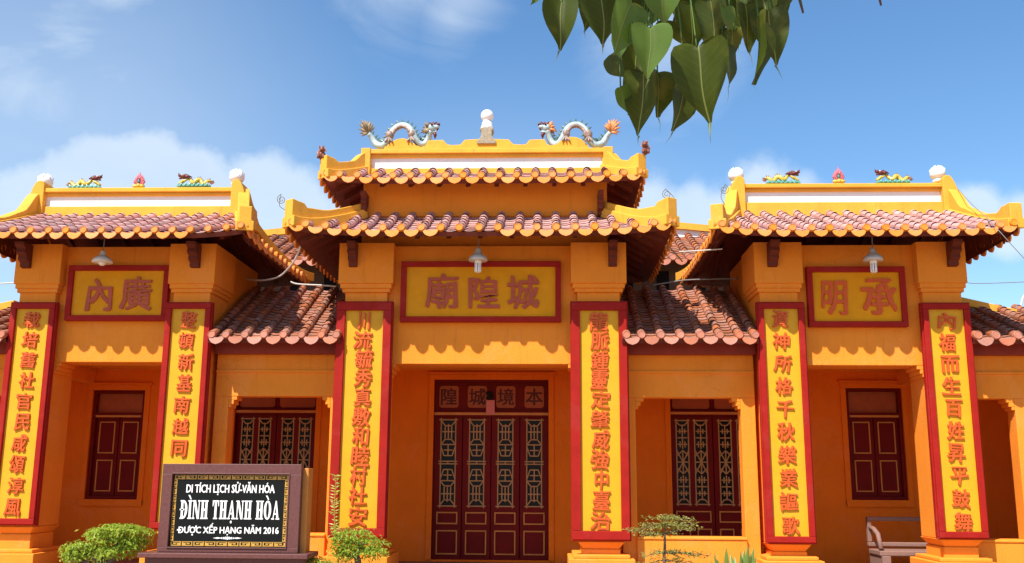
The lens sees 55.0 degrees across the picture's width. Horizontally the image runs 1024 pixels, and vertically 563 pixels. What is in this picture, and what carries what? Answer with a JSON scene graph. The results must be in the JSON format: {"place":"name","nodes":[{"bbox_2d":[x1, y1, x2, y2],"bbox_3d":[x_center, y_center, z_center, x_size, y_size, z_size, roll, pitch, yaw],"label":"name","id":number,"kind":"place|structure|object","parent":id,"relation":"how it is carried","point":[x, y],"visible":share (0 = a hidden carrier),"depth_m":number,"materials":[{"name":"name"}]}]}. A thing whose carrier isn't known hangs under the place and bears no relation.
{"place":"outdoors","nodes":[
{"label":"outdoors","id":0,"kind":"place"},
{"bbox_2d":[0,0,1023,307],"label":"sky","id":1,"kind":"structure","parent":0,"point":[119,90],"materials":[{"name":"blue"}]},
{"bbox_2d":[968,281,1023,283],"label":"overhead wire","id":2,"kind":"object","parent":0,"point":[993,283],"visible":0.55,"depth_m":33.63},
{"label":"ground","id":3,"kind":"structure","parent":0,"visible":0},
{"bbox_2d":[57,523,157,562],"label":"potted bonsai","id":4,"kind":"object","parent":3,"relation":"on","point":[114,533],"visible":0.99,"depth_m":10.85,"materials":[{"name":"green plant"}]},
{"bbox_2d":[0,179,313,562],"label":"gate pavilion","id":5,"kind":"structure","parent":3,"relation":"on","point":[217,246],"depth_m":14.21,"materials":[{"name":"orange paint"}]},
{"bbox_2d":[0,302,59,525],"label":"couplet board","id":6,"kind":"object","parent":5,"relation":"attached to","point":[28,376],"visible":1,"depth_m":13.78,"materials":[{"name":"red paint"}]},
{"bbox_2d":[37,173,53,186],"bbox_3d":[-7.407,-1.575,15.601,0.244,0.275,0.248,0,-11,2],"label":"lotus bud finial","id":7,"kind":"object","parent":5,"relation":"on","point":[48,179],"visible":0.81,"depth_m":15.53,"materials":[{"name":"white paint"}]},
{"bbox_2d":[66,174,102,187],"bbox_3d":[-6.782,-1.586,15.571,0.592,0.228,0.127,0,-11,2],"label":"ridge dragon","id":8,"kind":"object","parent":5,"relation":"on","point":[95,179],"visible":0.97,"depth_m":15.54,"materials":[{"name":"yellow ceramic"}]},
{"bbox_2d":[91,240,112,265],"bbox_3d":[-5.815,-0.475,13.993,0.290,0.516,0.290,0,-11,2],"label":"hanging lamp","id":9,"kind":"object","parent":5,"relation":"hanging from","point":[102,259],"visible":0.98,"depth_m":13.91,"materials":[{"name":"white metal"}]},
{"bbox_2d":[64,265,169,320],"bbox_3d":[-5.682,0.168,14.186,1.481,0.810,0.096,0,-11,2],"label":"name plaque","id":10,"kind":"object","parent":5,"relation":"attached to","point":[118,293],"visible":0.96,"depth_m":14.17,"materials":[{"name":"yellow paint"}]},
{"bbox_2d":[132,173,144,187],"bbox_3d":[-5.891,-1.605,15.534,0.204,0.275,0.090,0,-11,2],"label":"flame ornament","id":11,"kind":"object","parent":5,"relation":"on","point":[139,181],"visible":0.99,"depth_m":15.52,"materials":[{"name":"pink ceramic"}]},
{"bbox_2d":[149,302,214,529],"bbox_3d":[-4.597,1.839,13.704,0.678,3.146,0.120,0,-11,2],"label":"couplet board","id":12,"kind":"object","parent":5,"relation":"attached to","point":[183,396],"visible":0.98,"depth_m":13.74,"materials":[{"name":"red paint"}]},
{"bbox_2d":[177,173,214,186],"bbox_3d":[-4.982,-1.605,15.506,0.592,0.228,0.127,0,-11,2],"label":"ridge dragon","id":13,"kind":"object","parent":5,"relation":"on","point":[185,178],"visible":1,"depth_m":15.48,"materials":[{"name":"yellow ceramic"}]},
{"bbox_2d":[229,169,244,184],"bbox_3d":[-4.333,-1.637,15.494,0.244,0.275,0.248,0,-11,2],"label":"lotus bud finial","id":14,"kind":"object","parent":5,"relation":"on","point":[236,174],"visible":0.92,"depth_m":15.41,"materials":[{"name":"white paint"}]},
{"bbox_2d":[137,464,317,562],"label":"inscribed sign","id":15,"kind":"object","parent":3,"relation":"on","point":[235,513],"visible":1,"depth_m":10.83,"materials":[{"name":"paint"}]},
{"bbox_2d":[307,556,336,562],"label":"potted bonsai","id":16,"kind":"object","parent":3,"relation":"on","point":[315,559],"visible":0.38,"depth_m":10.95,"materials":[{"name":"green plant"}]},
{"bbox_2d":[326,474,390,562],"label":"potted bonsai","id":17,"kind":"object","parent":3,"relation":"on","point":[356,547],"visible":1,"depth_m":10.85,"materials":[{"name":"green plant"}]},
{"bbox_2d":[282,137,679,562],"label":"gate pavilion","id":18,"kind":"structure","parent":3,"relation":"on","point":[572,205],"depth_m":14.10,"materials":[{"name":"orange paint"}]},
{"bbox_2d":[246,246,300,280],"bbox_3d":[-3.573,-0.171,14.605,0.051,0.329,2.136,8,-14,-33],"label":"cable","id":19,"kind":"object","parent":18,"relation":"attached to","point":[286,270],"visible":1,"depth_m":14.21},
{"bbox_2d":[277,194,284,209],"bbox_3d":[-3.193,-1.099,13.608,0.129,0.235,0.008,0,-11,2],"label":"iron scroll","id":20,"kind":"object","parent":18,"relation":"attached to","point":[279,200],"visible":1,"depth_m":13.61,"materials":[{"name":"black metal"}]},
{"bbox_2d":[317,145,325,158],"bbox_3d":[-2.775,-1.879,14.276,0.157,0.239,0.146,0,-11,2],"label":"guardian figurine","id":21,"kind":"object","parent":18,"relation":"on","point":[321,152],"visible":1,"depth_m":14.24,"materials":[{"name":"ceramic"}]},
{"bbox_2d":[327,301,393,537],"bbox_3d":[-2.085,1.875,13.600,0.802,3.246,0.120,0,-11,2],"label":"couplet board","id":22,"kind":"object","parent":18,"relation":"attached to","point":[360,435],"visible":1,"depth_m":13.57,"materials":[{"name":"yellow paint"}]},
{"bbox_2d":[359,119,439,148],"bbox_3d":[-1.723,-2.254,14.941,1.261,0.497,0.206,0,-11,2],"label":"ridge dragon","id":23,"kind":"object","parent":18,"relation":"on","point":[367,128],"visible":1,"depth_m":14.92,"materials":[{"name":"white ceramic"}]},
{"bbox_2d":[468,238,487,272],"bbox_3d":[-0.474,-0.428,13.777,0.272,0.624,0.272,0,-11,2],"label":"hanging lamp","id":24,"kind":"object","parent":18,"relation":"hanging from","point":[477,257],"visible":0.94,"depth_m":13.70,"materials":[{"name":"metal"}]},
{"bbox_2d":[400,261,560,322],"bbox_3d":[-0.446,0.146,13.988,2.280,0.875,0.096,0,-11,2],"label":"name plaque","id":25,"kind":"object","parent":18,"relation":"attached to","point":[490,292],"visible":1,"depth_m":13.97,"materials":[{"name":"yellow paint"}]},
{"bbox_2d":[477,109,495,143],"bbox_3d":[-0.378,-2.332,14.918,0.287,0.576,0.220,0,-11,2],"label":"pearl finial","id":26,"kind":"object","parent":18,"relation":"on","point":[486,128],"visible":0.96,"depth_m":14.80,"materials":[{"name":"white paint"}]},
{"bbox_2d":[538,118,620,147],"bbox_3d":[1.018,-2.247,14.834,1.260,0.497,0.206,0,-11,2],"label":"ridge dragon","id":27,"kind":"object","parent":18,"relation":"on","point":[549,129],"visible":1,"depth_m":14.83,"materials":[{"name":"white ceramic"}]},
{"bbox_2d":[570,301,631,540],"bbox_3d":[1.206,1.876,13.472,0.802,3.256,0.120,0,-11,2],"label":"couplet board","id":28,"kind":"object","parent":18,"relation":"attached to","point":[600,453],"visible":1,"depth_m":13.43,"materials":[{"name":"yellow paint"}]},
{"bbox_2d":[641,140,650,154],"bbox_3d":[1.923,-1.929,14.104,0.157,0.238,0.146,0,-11,2],"label":"guardian figurine","id":29,"kind":"object","parent":18,"relation":"on","point":[645,148],"visible":1,"depth_m":14.07,"materials":[{"name":"ceramic"}]},
{"bbox_2d":[666,244,682,261],"bbox_3d":[2.317,-0.443,14.067,0.078,0.161,0.897,-6,-13,28],"label":"cable","id":30,"kind":"object","parent":18,"relation":"hanging from","point":[674,252],"visible":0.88,"depth_m":13.97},
{"bbox_2d":[0,222,1018,562],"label":"temple hall","id":31,"kind":"structure","parent":3,"relation":"on","point":[470,482],"depth_m":15.59,"materials":[{"name":"orange paint"}]},
{"bbox_2d":[0,300,17,533],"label":"roofed gallery","id":32,"kind":"object","parent":31,"relation":"on","point":[5,307],"visible":0.2,"depth_m":14.29,"materials":[{"name":"orange paint"}]},
{"bbox_2d":[85,390,144,498],"bbox_3d":[-6.387,2.641,15.943,0.856,1.734,0.165,0,-11,2],"label":"window frame","id":33,"kind":"structure","parent":31,"relation":"in","point":[117,420],"depth_m":15.93,"materials":[{"name":"red paint"}]},
{"bbox_2d":[234,414,276,463],"bbox_3d":[-4.143,3.257,15.743,0.647,2.236,0.066,0,-11,2],"label":"door leaf","id":34,"kind":"structure","parent":31,"relation":"in","point":[255,434],"depth_m":15.87,"materials":[{"name":"red paint"}]},
{"bbox_2d":[208,285,345,562],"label":"roofed gallery","id":35,"kind":"object","parent":31,"relation":"on","point":[269,342],"visible":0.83,"depth_m":14.08,"materials":[{"name":"orange paint"}]},
{"bbox_2d":[290,281,335,286],"bbox_3d":[-3.075,0.041,15.213,0.722,0.098,0.023,0,-11,2],"label":"conduit","id":36,"kind":"object","parent":35,"relation":"on","point":[313,284],"visible":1,"depth_m":15.20,"materials":[{"name":"white plastic"}]},
{"bbox_2d":[275,415,315,467],"bbox_3d":[-3.485,3.256,15.717,0.647,2.236,0.066,0,-11,2],"label":"door leaf","id":37,"kind":"structure","parent":31,"relation":"in","point":[295,435],"depth_m":15.85,"materials":[{"name":"red paint"}]},
{"bbox_2d":[432,417,462,558],"bbox_3d":[-1.025,3.265,15.620,0.447,2.212,0.068,0,-11,2],"label":"door leaf","id":38,"kind":"structure","parent":31,"relation":"in","point":[447,484],"depth_m":15.61,"materials":[{"name":"red paint"}]},
{"bbox_2d":[461,417,490,558],"bbox_3d":[-0.567,3.264,15.602,0.447,2.212,0.068,0,-11,2],"label":"door leaf","id":39,"kind":"structure","parent":31,"relation":"in","point":[476,470],"depth_m":15.59,"materials":[{"name":"red paint"}]},
{"bbox_2d":[486,391,494,414],"bbox_3d":[-0.350,1.941,15.746,0.144,0.381,0.093,0,-11,2],"label":"paper tag","id":40,"kind":"object","parent":31,"relation":"hanging from","point":[490,405],"visible":1,"depth_m":15.74,"materials":[{"name":"red paper"}]},
{"bbox_2d":[490,417,519,559],"bbox_3d":[-0.108,3.263,15.584,0.447,2.212,0.068,0,-11,2],"label":"door leaf","id":41,"kind":"structure","parent":31,"relation":"in","point":[505,447],"depth_m":15.58,"materials":[{"name":"red paint"}]},
{"bbox_2d":[520,417,547,559],"bbox_3d":[0.350,3.263,15.567,0.447,2.212,0.068,0,-11,2],"label":"door leaf","id":42,"kind":"structure","parent":31,"relation":"in","point":[533,430],"depth_m":15.56,"materials":[{"name":"red paint"}]},
{"bbox_2d":[620,285,760,562],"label":"roofed gallery","id":43,"kind":"object","parent":31,"relation":"on","point":[694,343],"visible":0.85,"depth_m":13.82,"materials":[{"name":"orange paint"}]},
{"bbox_2d":[653,278,737,285],"bbox_3d":[2.797,0.005,14.993,1.292,0.122,0.019,0,-11,2],"label":"conduit","id":44,"kind":"object","parent":43,"relation":"attached to","point":[695,279],"visible":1,"depth_m":14.99,"materials":[{"name":"grey plastic"}]},
{"bbox_2d":[671,416,715,535],"bbox_3d":[2.845,3.249,15.474,0.661,2.236,0.066,0,-11,2],"label":"door leaf","id":45,"kind":"structure","parent":31,"relation":"in","point":[691,436],"depth_m":15.51,"materials":[{"name":"red paint"}]},
{"bbox_2d":[712,416,741,535],"bbox_3d":[3.518,3.248,15.448,0.661,2.236,0.066,0,-11,2],"label":"door leaf","id":46,"kind":"structure","parent":31,"relation":"in","point":[727,489],"depth_m":15.48,"materials":[{"name":"red paint"}]},
{"bbox_2d":[846,388,907,499],"bbox_3d":[5.710,2.557,15.491,0.868,1.727,0.165,0,-11,2],"label":"window frame","id":47,"kind":"structure","parent":31,"relation":"in","point":[882,405],"depth_m":15.47,"materials":[{"name":"red paint"}]},
{"bbox_2d":[961,297,1023,562],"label":"roofed gallery","id":48,"kind":"object","parent":31,"relation":"on","point":[997,334],"visible":0.69,"depth_m":13.66,"materials":[{"name":"orange paint"}]},
{"bbox_2d":[621,514,718,562],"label":"tiered tree","id":49,"kind":"object","parent":3,"relation":"on","point":[664,525],"visible":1,"depth_m":11.19,"materials":[{"name":"green plant"}]},
{"bbox_2d":[531,0,881,143],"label":"bodhi tree","id":50,"kind":"object","parent":3,"relation":"on","point":[691,83],"visible":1,"depth_m":2.36,"materials":[{"name":"green plant"}]},
{"bbox_2d":[710,546,757,562],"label":"sword leaf plant","id":51,"kind":"object","parent":3,"relation":"on","point":[747,558],"visible":1,"depth_m":10.93,"materials":[{"name":"green plant"}]},
{"bbox_2d":[675,175,1023,562],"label":"gate pavilion","id":52,"kind":"structure","parent":3,"relation":"on","point":[772,241],"depth_m":13.78,"materials":[{"name":"orange paint"}]},
{"bbox_2d":[679,248,721,251],"bbox_3d":[2.642,-0.436,13.760,0.602,0.061,0.018,0,-11,2],"label":"rod","id":53,"kind":"object","parent":52,"relation":"attached to","point":[701,250],"visible":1,"depth_m":13.75,"materials":[{"name":"white metal"}]},
{"bbox_2d":[721,184,728,204],"bbox_3d":[2.921,-1.195,13.492,0.115,0.297,0.008,0,-11,2],"label":"iron scroll","id":54,"kind":"object","parent":52,"relation":"attached to","point":[724,191],"visible":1,"depth_m":13.50,"materials":[{"name":"black metal"}]},
{"bbox_2d":[728,167,743,184],"bbox_3d":[3.463,-1.627,15.190,0.244,0.275,0.248,0,-11,2],"label":"lotus bud finial","id":55,"kind":"object","parent":52,"relation":"on","point":[734,173],"visible":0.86,"depth_m":15.11,"materials":[{"name":"white paint"}]},
{"bbox_2d":[762,170,800,183],"bbox_3d":[4.146,-1.617,15.155,0.592,0.228,0.127,0,-11,2],"label":"ridge dragon","id":56,"kind":"object","parent":52,"relation":"on","point":[792,174],"visible":0.98,"depth_m":15.12,"materials":[{"name":"yellow ceramic"}]},
{"bbox_2d":[755,302,816,543],"bbox_3d":[3.719,1.886,13.373,0.666,3.261,0.120,0,-11,2],"label":"couplet board","id":57,"kind":"object","parent":52,"relation":"attached to","point":[787,466],"visible":1,"depth_m":13.33,"materials":[{"name":"red paint"}]},
{"bbox_2d":[833,167,845,182],"bbox_3d":[5.026,-1.635,15.118,0.204,0.275,0.090,0,-11,2],"label":"flame ornament","id":58,"kind":"object","parent":52,"relation":"on","point":[838,176],"visible":0.95,"depth_m":15.11,"materials":[{"name":"pink ceramic"}]},
{"bbox_2d":[805,266,908,327],"bbox_3d":[4.823,0.215,13.770,1.364,0.855,0.096,0,-11,2],"label":"name plaque","id":59,"kind":"object","parent":52,"relation":"attached to","point":[850,297],"visible":1,"depth_m":13.75,"materials":[{"name":"yellow paint"}]},
{"bbox_2d":[863,238,883,272],"bbox_3d":[4.976,-0.428,13.566,0.272,0.636,0.272,0,-11,2],"label":"hanging lamp","id":60,"kind":"object","parent":52,"relation":"hanging from","point":[873,257],"visible":0.98,"depth_m":13.49,"materials":[{"name":"metal"}]},
{"bbox_2d":[874,169,912,182],"bbox_3d":[5.867,-1.620,15.089,0.592,0.228,0.127,0,-11,2],"label":"ridge dragon","id":61,"kind":"object","parent":52,"relation":"on","point":[900,179],"visible":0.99,"depth_m":15.06,"materials":[{"name":"yellow ceramic"}]},
{"bbox_2d":[929,165,945,182],"bbox_3d":[6.528,-1.645,15.075,0.244,0.275,0.248,0,-11,2],"label":"lotus bud finial","id":62,"kind":"object","parent":52,"relation":"on","point":[937,173],"visible":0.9,"depth_m":15.00,"materials":[{"name":"white paint"}]},
{"bbox_2d":[918,302,989,538],"bbox_3d":[5.969,1.849,13.293,0.672,3.171,0.120,0,-11,2],"label":"couplet board","id":63,"kind":"object","parent":52,"relation":"attached to","point":[956,465],"visible":1,"depth_m":13.26,"materials":[{"name":"yellow paint"}]},
{"bbox_2d":[957,188,1023,257],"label":"cable","id":64,"kind":"object","parent":52,"relation":"attached to","point":[991,222],"visible":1,"depth_m":13.00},
{"bbox_2d":[866,517,927,562],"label":"bench","id":65,"kind":"object","parent":3,"relation":"on","point":[880,555],"visible":0.42,"depth_m":14.41,"materials":[{"name":"stone"}]}
]}

